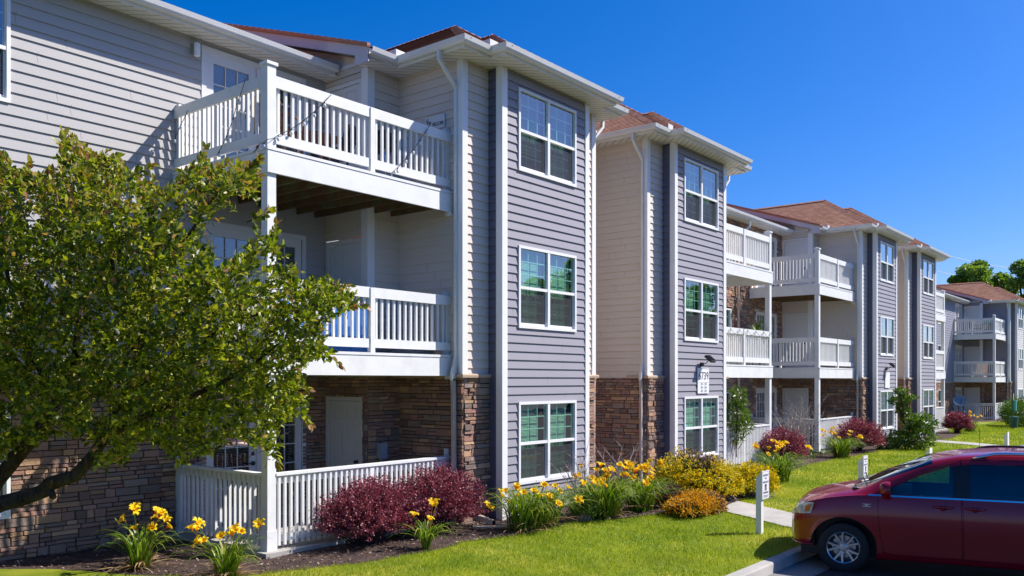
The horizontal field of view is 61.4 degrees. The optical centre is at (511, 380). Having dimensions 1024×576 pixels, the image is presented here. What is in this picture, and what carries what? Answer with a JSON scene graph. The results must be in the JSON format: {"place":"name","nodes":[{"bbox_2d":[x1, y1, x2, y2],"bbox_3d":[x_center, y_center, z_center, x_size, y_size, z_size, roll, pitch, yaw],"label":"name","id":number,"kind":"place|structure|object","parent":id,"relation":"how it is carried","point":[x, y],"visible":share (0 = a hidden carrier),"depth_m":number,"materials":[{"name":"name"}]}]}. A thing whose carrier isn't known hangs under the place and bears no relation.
{"place":"outdoors","nodes":[
{"label":"outdoors","id":0,"kind":"place"},
{"bbox_2d":[252,483,293,533],"bbox_3d":[-3.682,1.945,13.319,0.616,0.930,0.670,0,0,-14],"label":"chair","id":1,"kind":"object","parent":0,"point":[276,502],"visible":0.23,"depth_m":13.10,"materials":[{"name":"metal"}]},
{"bbox_2d":[254,94,303,153],"bbox_3d":[-3.554,-3.755,12.985,0.616,0.930,0.670,0,0,20],"label":"chair","id":2,"kind":"object","parent":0,"point":[281,125],"visible":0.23,"depth_m":12.79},
{"bbox_2d":[256,292,375,352],"bbox_3d":[-3.126,-0.940,13.964,0.719,1.000,1.920,0,0,39],"label":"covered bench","id":3,"kind":"object","parent":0,"point":[352,349],"visible":0.09,"depth_m":14.01,"materials":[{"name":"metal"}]},
{"bbox_2d":[294,131,337,160],"bbox_3d":[-3.155,-3.553,13.602,0.860,0.533,0.860,0,0,39],"label":"patio table","id":4,"kind":"object","parent":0,"point":[323,138],"visible":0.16,"depth_m":13.51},
{"bbox_2d":[310,124,355,165],"bbox_3d":[-2.935,-3.755,14.316,0.670,0.930,0.616,0,0,8],"label":"chair","id":5,"kind":"object","parent":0,"point":[326,158],"visible":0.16,"depth_m":14.21,"materials":[{"name":"metal"}]},
{"bbox_2d":[377,130,395,176],"bbox_3d":[-2.188,-3.785,14.640,0.476,0.994,0.508,0,0,39],"label":"grill","id":6,"kind":"object","parent":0,"point":[378,142],"visible":0.29,"depth_m":14.47,"materials":[{"name":"black metal"}]},
{"bbox_2d":[0,418,1004,575],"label":"mulch bed","id":7,"kind":"object","parent":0,"point":[353,556],"visible":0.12,"depth_m":12.27,"materials":[{"name":"brown wood"}]},
{"bbox_2d":[83,502,186,574],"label":"daylily","id":8,"kind":"object","parent":7,"relation":"on","point":[142,558],"visible":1,"depth_m":11.32,"materials":[{"name":"green plant"}]},
{"bbox_2d":[168,517,265,575],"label":"daylily","id":9,"kind":"object","parent":7,"relation":"on","point":[230,565],"visible":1,"depth_m":10.71,"materials":[{"name":"green plant"}]},
{"bbox_2d":[308,470,434,544],"bbox_3d":[-2.173,1.938,13.169,1.707,1.081,2.274,0,0,39],"label":"barberry","id":10,"kind":"object","parent":7,"relation":"on","point":[384,506],"visible":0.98,"depth_m":12.82,"materials":[{"name":"red plant"}]},
{"bbox_2d":[393,497,460,549],"bbox_3d":[-1.230,2.110,12.616,1.010,0.731,1.155,0,0,39],"label":"daylily","id":11,"kind":"object","parent":7,"relation":"on","point":[427,535],"visible":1,"depth_m":12.60,"materials":[{"name":"green plant"}]},
{"bbox_2d":[396,459,492,532],"bbox_3d":[-1.230,1.858,14.088,1.449,1.239,1.980,0,0,39],"label":"barberry","id":12,"kind":"object","parent":7,"relation":"on","point":[449,490],"visible":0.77,"depth_m":13.85,"materials":[{"name":"red plant"}]},
{"bbox_2d":[473,523,511,527],"bbox_3d":[-0.203,2.447,14.570,0.899,0.035,0.366,0,0,-1],"label":"splash board","id":13,"kind":"object","parent":7,"relation":"on","point":[496,526],"visible":0.54,"depth_m":14.39,"materials":[{"name":"grey concrete"}]},
{"bbox_2d":[480,480,594,533],"bbox_3d":[0.455,2.085,14.453,2.459,0.782,2.120,0,0,-16],"label":"daylily","id":14,"kind":"object","parent":7,"relation":"on","point":[535,510],"visible":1,"depth_m":14.20,"materials":[{"name":"green plant"}]},
{"bbox_2d":[548,438,618,495],"bbox_3d":[1.120,1.761,15.914,1.413,1.432,1.186,0,0,-38],"label":"bare bush","id":15,"kind":"object","parent":7,"relation":"on","point":[570,470],"visible":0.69,"depth_m":15.79,"materials":[{"name":"brown plant"}]},
{"bbox_2d":[565,488,601,521],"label":"shrub","id":16,"kind":"object","parent":7,"relation":"on","point":[585,512],"visible":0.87,"depth_m":15.09,"materials":[{"name":"green plant"}]},
{"bbox_2d":[552,461,661,518],"bbox_3d":[1.625,1.979,15.493,2.226,0.999,2.362,0,0,39],"label":"daylily","id":17,"kind":"object","parent":7,"relation":"on","point":[610,494],"visible":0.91,"depth_m":15.42,"materials":[{"name":"green plant"}]},
{"bbox_2d":[587,435,650,485],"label":"bare bush","id":18,"kind":"object","parent":7,"relation":"on","point":[615,465],"visible":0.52,"depth_m":17.38,"materials":[{"name":"brown plant"}]},
{"bbox_2d":[609,458,687,512],"bbox_3d":[2.411,1.999,16.448,1.926,0.965,2.063,0,0,39],"label":"daylily","id":19,"kind":"object","parent":7,"relation":"on","point":[645,504],"visible":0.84,"depth_m":16.20,"materials":[{"name":"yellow plant"}]},
{"bbox_2d":[654,481,685,506],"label":"shrub","id":20,"kind":"object","parent":7,"relation":"on","point":[665,497],"visible":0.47,"depth_m":16.71,"materials":[{"name":"green plant"}]},
{"bbox_2d":[659,486,728,517],"bbox_3d":[3.454,2.277,16.195,0.995,0.528,1.852,0,0,39],"label":"golden juniper","id":21,"kind":"object","parent":7,"relation":"on","point":[693,502],"visible":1,"depth_m":15.89,"materials":[{"name":"orange plant"}]},
{"bbox_2d":[651,445,739,496],"bbox_3d":[3.726,1.900,17.632,1.775,1.178,2.425,0,0,39],"label":"golden juniper","id":22,"kind":"object","parent":7,"relation":"on","point":[704,471],"visible":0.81,"depth_m":17.24,"materials":[{"name":"yellow plant"}]},
{"bbox_2d":[719,462,745,499],"bbox_3d":[4.333,2.074,17.947,1.177,0.851,1.117,0,0,39],"label":"golden juniper","id":23,"kind":"object","parent":7,"relation":"on","point":[740,482],"visible":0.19,"depth_m":17.74,"materials":[{"name":"yellow plant"}]},
{"bbox_2d":[730,460,782,497],"bbox_3d":[5.162,2.100,18.657,1.300,0.812,1.466,0,0,39],"label":"golden juniper","id":24,"kind":"object","parent":7,"relation":"on","point":[750,472],"visible":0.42,"depth_m":18.40,"materials":[{"name":"yellow plant"}]},
{"bbox_2d":[739,439,817,482],"bbox_3d":[6.434,1.946,21.239,2.228,1.082,2.262,0,0,26],"label":"daylily","id":25,"kind":"object","parent":7,"relation":"on","point":[782,464],"visible":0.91,"depth_m":20.95,"materials":[{"name":"yellow plant"}]},
{"bbox_2d":[758,425,811,460],"bbox_3d":[8.018,1.864,25.686,1.648,1.228,1.793,0,0,4],"label":"barberry","id":26,"kind":"object","parent":7,"relation":"on","point":[796,444],"visible":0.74,"depth_m":25.24,"materials":[{"name":"red plant"}]},
{"bbox_2d":[758,392,828,446],"bbox_3d":[9.325,1.378,28.811,2.293,2.196,2.267,0,0,39],"label":"bare bush","id":27,"kind":"object","parent":7,"relation":"on","point":[802,421],"visible":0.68,"depth_m":28.68,"materials":[{"name":"brown plant"}]},
{"bbox_2d":[792,449,831,459],"bbox_3d":[9.576,2.386,28.009,1.082,0.210,3.244,0,0,39],"label":"seedling patch","id":28,"kind":"object","parent":7,"relation":"on","point":[814,455],"visible":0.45,"depth_m":28.02,"materials":[{"name":"green plant"}]},
{"bbox_2d":[811,427,866,457],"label":"daylily","id":29,"kind":"object","parent":7,"relation":"on","point":[840,448],"visible":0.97,"depth_m":27.55,"materials":[{"name":"green plant"}]},
{"bbox_2d":[833,416,886,451],"bbox_3d":[12.077,1.832,29.920,1.891,1.293,2.111,0,0,39],"label":"barberry","id":30,"kind":"object","parent":7,"relation":"on","point":[868,432],"visible":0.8,"depth_m":29.66,"materials":[{"name":"red plant"}]},
{"bbox_2d":[875,387,941,449],"bbox_3d":[14.097,1.384,30.904,2.531,2.359,1.233,0,0,0],"label":"leafy shrub","id":31,"kind":"object","parent":7,"relation":"on","point":[911,430],"visible":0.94,"depth_m":30.74,"materials":[{"name":"green plant"}]},
{"bbox_2d":[940,410,974,432],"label":"barberry","id":32,"kind":"object","parent":7,"relation":"on","point":[956,422],"visible":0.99,"depth_m":40.23,"materials":[{"name":"red plant"}]},
{"bbox_2d":[953,395,966,412],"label":"satellite dish","id":33,"kind":"object","parent":7,"relation":"on","point":[958,400],"visible":0.96,"depth_m":55.59,"materials":[{"name":"metal"}]},
{"bbox_2d":[0,421,1023,575],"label":"lawn","id":34,"kind":"structure","parent":0,"point":[31,572],"depth_m":12.76,"materials":[{"name":"plant"}]},
{"bbox_2d":[0,125,372,512],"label":"crab apple tree","id":35,"kind":"object","parent":34,"relation":"on","point":[321,298],"visible":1,"depth_m":8.25,"materials":[{"name":"green plant"}]},
{"bbox_2d":[0,0,773,562],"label":"apartment building","id":36,"kind":"structure","parent":34,"relation":"on","point":[546,248],"depth_m":15.33,"materials":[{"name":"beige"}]},
{"bbox_2d":[0,411,10,519],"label":"window","id":37,"kind":"structure","parent":36,"relation":"in","point":[6,489],"depth_m":11.80,"materials":[{"name":"white paint"}]},
{"bbox_2d":[0,0,10,102],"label":"window","id":38,"kind":"structure","parent":36,"relation":"in","point":[5,5],"depth_m":11.80,"materials":[{"name":"white paint"}]},
{"bbox_2d":[173,110,187,142],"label":"string lights","id":39,"kind":"object","parent":36,"relation":"attached to","point":[174,140],"visible":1,"depth_m":13.50,"materials":[{"name":"black plastic"}]},
{"bbox_2d":[190,42,199,56],"bbox_3d":[-5.101,-5.325,13.913,0.180,0.210,0.100,0,0,39],"label":"wall light","id":40,"kind":"object","parent":36,"relation":"attached to","point":[195,49],"visible":1,"depth_m":13.86,"materials":[{"name":"white glass"}]},
{"bbox_2d":[216,78,245,156],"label":"string lights","id":41,"kind":"object","parent":36,"relation":"hanging from","point":[232,122],"visible":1,"depth_m":12.61,"materials":[{"name":"black plastic"}]},
{"bbox_2d":[201,395,305,524],"bbox_3d":[-4.711,1.308,15.128,0.862,2.165,2.090,0,0,39],"label":"patio door","id":42,"kind":"structure","parent":36,"relation":"in","point":[236,456],"depth_m":15.38,"materials":[{"name":"white glass"}]},
{"bbox_2d":[201,221,305,346],"bbox_3d":[-4.711,-1.542,15.128,0.862,2.165,2.090,0,0,39],"label":"patio door","id":43,"kind":"structure","parent":36,"relation":"in","point":[229,238],"depth_m":14.86,"materials":[{"name":"white glass"}]},
{"bbox_2d":[201,45,305,161],"bbox_3d":[-4.711,-4.392,15.128,0.862,2.165,2.090,0,0,39],"label":"patio door","id":44,"kind":"structure","parent":36,"relation":"in","point":[221,70],"depth_m":14.59,"materials":[{"name":"white glass"}]},
{"bbox_2d":[253,95,330,152],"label":"string lights","id":45,"kind":"object","parent":36,"relation":"attached to","point":[303,121],"visible":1,"depth_m":12.44,"materials":[{"name":"black plastic"}]},
{"bbox_2d":[326,237,360,301],"bbox_3d":[-3.047,-1.497,15.725,1.010,2.115,0.060,0,0,39],"label":"closet door","id":46,"kind":"structure","parent":36,"relation":"in","point":[343,262],"depth_m":15.70,"materials":[{"name":"metal"}]},
{"bbox_2d":[326,63,360,168],"bbox_3d":[-3.081,-4.500,15.720,1.055,2.420,0.110,0,0,39],"label":"closet door","id":47,"kind":"structure","parent":36,"relation":"in","point":[351,90],"depth_m":15.68,"materials":[{"name":"metal"}]},
{"bbox_2d":[326,396,363,497],"bbox_3d":[-3.063,1.353,15.706,1.010,2.115,0.110,0,0,39],"label":"closet door","id":48,"kind":"structure","parent":36,"relation":"in","point":[344,421],"depth_m":15.72,"materials":[{"name":"metal"}]},
{"bbox_2d":[376,442,386,461],"bbox_3d":[-2.333,1.752,15.463,0.120,1.276,0.162,0,0,39],"label":"electric box","id":49,"kind":"object","parent":36,"relation":"on","point":[381,453],"visible":0.69,"depth_m":15.41,"materials":[{"name":"metal"}]},
{"bbox_2d":[389,126,428,174],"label":"string lights","id":50,"kind":"object","parent":36,"relation":"on","point":[413,153],"visible":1,"depth_m":14.30,"materials":[{"name":"black plastic"}]},
{"bbox_2d":[390,314,429,353],"bbox_3d":[-1.796,-0.790,15.196,0.512,0.700,0.512,0,0,39],"label":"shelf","id":51,"kind":"object","parent":36,"relation":"on","point":[410,351],"visible":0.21,"depth_m":15.04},
{"bbox_2d":[425,113,444,128],"bbox_3d":[-1.365,-4.570,15.285,0.470,0.240,0.031,0,0,39],"label":"welcome board","id":52,"kind":"object","parent":36,"relation":"attached to","point":[437,121],"visible":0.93,"depth_m":15.26,"materials":[{"name":"white wood"}]},
{"bbox_2d":[462,512,495,525],"bbox_3d":[-0.585,2.320,14.668,0.652,0.240,0.088,0,0,27],"label":"downspout extension","id":53,"kind":"object","parent":36,"relation":"attached to","point":[486,520],"visible":0.71,"depth_m":14.57,"materials":[{"name":"beige metal"}]},
{"bbox_2d":[517,400,576,484],"bbox_3d":[0.339,1.140,16.577,0.935,1.500,1.820,0,0,39],"label":"window","id":54,"kind":"structure","parent":36,"relation":"in","point":[547,430],"depth_m":16.30,"materials":[{"name":"white paint"}]},
{"bbox_2d":[517,245,576,331],"bbox_3d":[0.339,-1.700,16.577,0.935,1.500,1.820,0,0,39],"label":"window","id":55,"kind":"structure","parent":36,"relation":"in","point":[547,280],"depth_m":16.30,"materials":[{"name":"white paint"}]},
{"bbox_2d":[517,87,576,187],"bbox_3d":[0.339,-4.550,16.577,0.935,1.500,1.820,0,0,39],"label":"window","id":56,"kind":"structure","parent":36,"relation":"in","point":[547,134],"depth_m":16.41,"materials":[{"name":"white glass"}]},
{"bbox_2d":[683,396,718,458],"bbox_3d":[4.316,1.140,21.502,0.935,1.500,1.820,0,0,39],"label":"window","id":57,"kind":"structure","parent":36,"relation":"in","point":[701,413],"depth_m":21.23,"materials":[{"name":"white paint"}]},
{"bbox_2d":[683,277,718,342],"bbox_3d":[4.316,-1.700,21.502,0.935,1.500,1.820,0,0,39],"label":"window","id":58,"kind":"structure","parent":36,"relation":"in","point":[701,298],"depth_m":21.26,"materials":[{"name":"glass"}]},
{"bbox_2d":[683,157,718,230],"bbox_3d":[4.316,-4.550,21.502,0.935,1.500,1.820,0,0,39],"label":"window","id":59,"kind":"structure","parent":36,"relation":"in","point":[701,186],"depth_m":21.22,"materials":[{"name":"white glass"}]},
{"bbox_2d":[697,368,708,393],"bbox_3d":[4.712,0.007,21.258,0.030,0.625,0.616,0,0,39],"label":"number plaque","id":60,"kind":"object","parent":36,"relation":"attached to","point":[702,380],"visible":1,"depth_m":21.21,"materials":[{"name":"white plastic"}]},
{"bbox_2d":[700,355,715,366],"bbox_3d":[4.810,-0.483,21.154,0.313,0.286,0.240,0,0,39],"label":"flood light","id":61,"kind":"object","parent":36,"relation":"attached to","point":[710,358],"visible":1,"depth_m":21.08,"materials":[{"name":"metal"}]},
{"bbox_2d":[726,383,755,456],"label":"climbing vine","id":62,"kind":"object","parent":36,"relation":"on","point":[741,424],"visible":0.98,"depth_m":23.96,"materials":[{"name":"green plant"}]},
{"bbox_2d":[726,328,771,339],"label":"string lights","id":63,"kind":"object","parent":36,"relation":"attached to","point":[730,329],"visible":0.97,"depth_m":24.57,"materials":[{"name":"white plastic"}]},
{"bbox_2d":[756,470,768,533],"bbox_3d":[4.202,2.087,14.457,0.128,1.150,0.295,0,0,39],"label":"sign post","id":64,"kind":"object","parent":34,"relation":"on","point":[762,485],"visible":1,"depth_m":14.36,"materials":[{"name":"white paint"}]},
{"bbox_2d":[726,200,950,452],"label":"apartment building","id":65,"kind":"structure","parent":34,"relation":"on","point":[858,303],"depth_m":32.62,"materials":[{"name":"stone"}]},
{"bbox_2d":[726,392,730,422],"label":"window","id":66,"kind":"structure","parent":65,"relation":"in","point":[727,393],"depth_m":29.65,"materials":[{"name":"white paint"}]},
{"bbox_2d":[726,308,730,326],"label":"window","id":67,"kind":"structure","parent":65,"relation":"in","point":[728,311],"depth_m":29.63,"materials":[{"name":"glass"}]},
{"bbox_2d":[737,219,751,419],"bbox_3d":[8.062,-1.592,29.929,0.514,8.004,0.105,0,0,-8],"label":"downspout","id":68,"kind":"object","parent":65,"relation":"attached to","point":[738,311],"depth_m":29.87,"materials":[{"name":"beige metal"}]},
{"bbox_2d":[754,386,777,430],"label":"patio door","id":69,"kind":"structure","parent":65,"relation":"in","point":[760,403],"depth_m":32.67,"materials":[{"name":"white glass"}]},
{"bbox_2d":[754,309,777,367],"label":"patio door","id":70,"kind":"structure","parent":65,"relation":"in","point":[759,315],"depth_m":32.70,"materials":[{"name":"white glass"}]},
{"bbox_2d":[756,232,777,287],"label":"patio door","id":71,"kind":"structure","parent":65,"relation":"in","point":[774,240],"depth_m":32.70,"materials":[{"name":"white glass"}]},
{"bbox_2d":[782,313,807,367],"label":"closet door","id":72,"kind":"structure","parent":65,"relation":"in","point":[793,326],"depth_m":32.89,"materials":[{"name":"metal"}]},
{"bbox_2d":[782,229,807,285],"bbox_3d":[10.778,-4.500,32.883,1.055,2.420,0.110,0,0,39],"label":"closet door","id":73,"kind":"structure","parent":65,"relation":"in","point":[793,247],"depth_m":32.88,"materials":[{"name":"metal"}]},
{"bbox_2d":[782,388,808,443],"bbox_3d":[10.796,1.353,32.869,1.010,2.115,0.110,0,0,39],"label":"closet door","id":74,"kind":"structure","parent":65,"relation":"in","point":[789,394],"depth_m":32.90,"materials":[{"name":"metal"}]},
{"bbox_2d":[879,390,893,429],"bbox_3d":[14.517,1.140,33.482,0.115,1.500,1.820,0,0,39],"label":"window","id":75,"kind":"structure","parent":65,"relation":"in","point":[886,420],"depth_m":33.41,"materials":[{"name":"white paint"}]},
{"bbox_2d":[879,316,893,355],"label":"window","id":76,"kind":"structure","parent":65,"relation":"in","point":[886,325],"depth_m":33.44,"materials":[{"name":"glass"}]},
{"bbox_2d":[879,241,893,283],"bbox_3d":[14.517,-4.550,33.482,0.115,1.500,1.820,0,0,39],"label":"window","id":77,"kind":"structure","parent":65,"relation":"in","point":[886,268],"depth_m":33.44,"materials":[{"name":"glass"}]},
{"bbox_2d":[885,372,889,387],"bbox_3d":[14.557,-0.022,33.450,0.030,0.625,0.616,0,0,39],"label":"number plaque","id":78,"kind":"object","parent":65,"relation":"attached to","point":[887,379],"visible":1,"depth_m":33.44,"materials":[{"name":"white plastic"}]},
{"bbox_2d":[922,389,933,422],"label":"window","id":79,"kind":"structure","parent":65,"relation":"in","point":[928,394],"depth_m":38.38,"materials":[{"name":"white paint"}]},
{"bbox_2d":[922,324,933,358],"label":"window","id":80,"kind":"structure","parent":65,"relation":"in","point":[928,331],"depth_m":38.36,"materials":[{"name":"glass"}]},
{"bbox_2d":[922,259,933,296],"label":"window","id":81,"kind":"structure","parent":65,"relation":"in","point":[928,267],"depth_m":38.36,"materials":[{"name":"glass"}]},
{"bbox_2d":[858,455,867,477],"bbox_3d":[7.409,2.126,18.200,0.128,1.080,0.295,0,0,39],"label":"sign post","id":82,"kind":"object","parent":34,"relation":"on","point":[862,466],"visible":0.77,"depth_m":18.10,"materials":[{"name":"white paint"}]},
{"bbox_2d":[964,410,981,431],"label":"daylily","id":83,"kind":"object","parent":34,"relation":"on","point":[975,423],"visible":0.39,"depth_m":41.54,"materials":[{"name":"yellow plant"}]},
{"bbox_2d":[936,282,1023,419],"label":"apartment building","id":84,"kind":"structure","parent":34,"relation":"on","point":[998,349],"depth_m":59.68,"materials":[{"name":"grey"}]},
{"bbox_2d":[938,390,940,406],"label":"window","id":85,"kind":"structure","parent":84,"relation":"in","point":[939,391],"depth_m":55.25,"materials":[{"name":"white paint"}]},
{"bbox_2d":[955,387,961,413],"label":"patio door","id":86,"kind":"structure","parent":84,"relation":"in","point":[958,389],"depth_m":59.38,"materials":[{"name":"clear glass"}]},
{"bbox_2d":[955,345,961,376],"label":"patio door","id":87,"kind":"structure","parent":84,"relation":"in","point":[958,348],"depth_m":59.38,"materials":[{"name":"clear glass"}]},
{"bbox_2d":[955,303,961,334],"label":"patio door","id":88,"kind":"structure","parent":84,"relation":"in","point":[958,307],"depth_m":59.38,"materials":[{"name":"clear glass"}]},
{"bbox_2d":[964,388,979,416],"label":"closet door","id":89,"kind":"structure","parent":84,"relation":"in","point":[972,395],"depth_m":60.17,"materials":[{"name":"metal"}]},
{"bbox_2d":[964,347,979,376],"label":"closet door","id":90,"kind":"structure","parent":84,"relation":"in","point":[970,353],"depth_m":60.24,"materials":[{"name":"metal"}]},
{"bbox_2d":[964,301,979,333],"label":"closet door","id":91,"kind":"structure","parent":84,"relation":"in","point":[970,312],"depth_m":60.20,"materials":[{"name":"metal"}]},
{"bbox_2d":[976,364,986,376],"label":"storage cabinet","id":92,"kind":"object","parent":84,"relation":"on","point":[977,368],"visible":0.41,"depth_m":58.28,"materials":[{"name":"white wood"}]},
{"bbox_2d":[978,321,990,333],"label":"chair","id":93,"kind":"object","parent":84,"relation":"on","point":[986,326],"visible":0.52,"depth_m":58.50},
{"bbox_2d":[1018,389,1022,399],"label":"window","id":94,"kind":"structure","parent":84,"relation":"in","point":[1020,391],"depth_m":60.77,"materials":[{"name":"white paint"}]},
{"bbox_2d":[1018,348,1022,369],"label":"window","id":95,"kind":"structure","parent":84,"relation":"in","point":[1020,351],"depth_m":60.77,"materials":[{"name":"glass"}]},
{"bbox_2d":[1018,307,1022,329],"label":"window","id":96,"kind":"structure","parent":84,"relation":"in","point":[1020,311],"depth_m":60.77,"materials":[{"name":"glass"}]},
{"bbox_2d":[1004,432,1008,444],"bbox_3d":[17.520,2.241,30.561,0.116,0.828,0.295,0,0,39],"label":"sign post","id":97,"kind":"object","parent":34,"relation":"on","point":[1006,438],"visible":0.68,"depth_m":30.46,"materials":[{"name":"white paint"}]},
{"bbox_2d":[996,396,1023,426],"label":"round hedge","id":98,"kind":"object","parent":34,"relation":"on","point":[1006,409],"visible":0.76,"depth_m":47.80,"materials":[{"name":"green plant"}]},
{"bbox_2d":[1009,393,1018,428],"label":"waste station","id":99,"kind":"object","parent":34,"relation":"on","point":[1013,421],"visible":1,"depth_m":45.68,"materials":[{"name":"green metal"}]},
{"bbox_2d":[160,0,1023,294],"label":"sky","id":100,"kind":"structure","parent":0,"point":[907,115],"materials":[{"name":"blue"}]},
{"bbox_2d":[595,496,748,520],"bbox_3d":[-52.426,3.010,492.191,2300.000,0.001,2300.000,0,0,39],"label":"ground","id":101,"kind":"structure","parent":0,"point":[658,514],"depth_m":19.22,"materials":[{"name":"brown soil"}]},
{"bbox_2d":[947,259,1013,289],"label":"shade tree","id":102,"kind":"object","parent":101,"relation":"on","point":[978,270],"visible":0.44,"depth_m":97.11,"materials":[{"name":"green plant"}]},
{"bbox_2d":[1004,259,1023,297],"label":"shade tree","id":103,"kind":"object","parent":101,"relation":"on","point":[1015,285],"visible":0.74,"depth_m":91.75,"materials":[{"name":"green plant"}]},
{"bbox_2d":[595,488,792,527],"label":"path","id":104,"kind":"structure","parent":0,"point":[780,517],"depth_m":16.36,"materials":[{"name":"concrete"}]},
{"bbox_2d":[816,558,1023,575],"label":"parking lot","id":105,"kind":"structure","parent":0,"point":[873,567],"depth_m":12.45,"materials":[{"name":"grey asphalt"}]},
{"bbox_2d":[726,545,830,575],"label":"kerb","id":106,"kind":"structure","parent":105,"relation":"on","point":[795,561],"depth_m":12.46,"materials":[{"name":"concrete"}]},
{"bbox_2d":[792,445,1023,571],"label":"minivan","id":107,"kind":"object","parent":105,"relation":"on","point":[960,507],"visible":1,"depth_m":11.95,"materials":[{"name":"red paint"}]},
{"bbox_2d":[911,439,992,445],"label":"path","id":108,"kind":"structure","parent":0,"point":[964,443],"depth_m":34.31,"materials":[{"name":"concrete"}]},
{"bbox_3d":[7.419,-0.763,26.092,0.320,0.646,0.320,0,0,39],"label":"plant stand","id":109,"kind":"object","parent":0,"visible":0},
{"bbox_2d":[749,319,764,330],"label":"yucca plant","id":110,"kind":"object","parent":109,"relation":"on","point":[757,327],"visible":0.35,"depth_m":26.07,"materials":[{"name":"green plant"}]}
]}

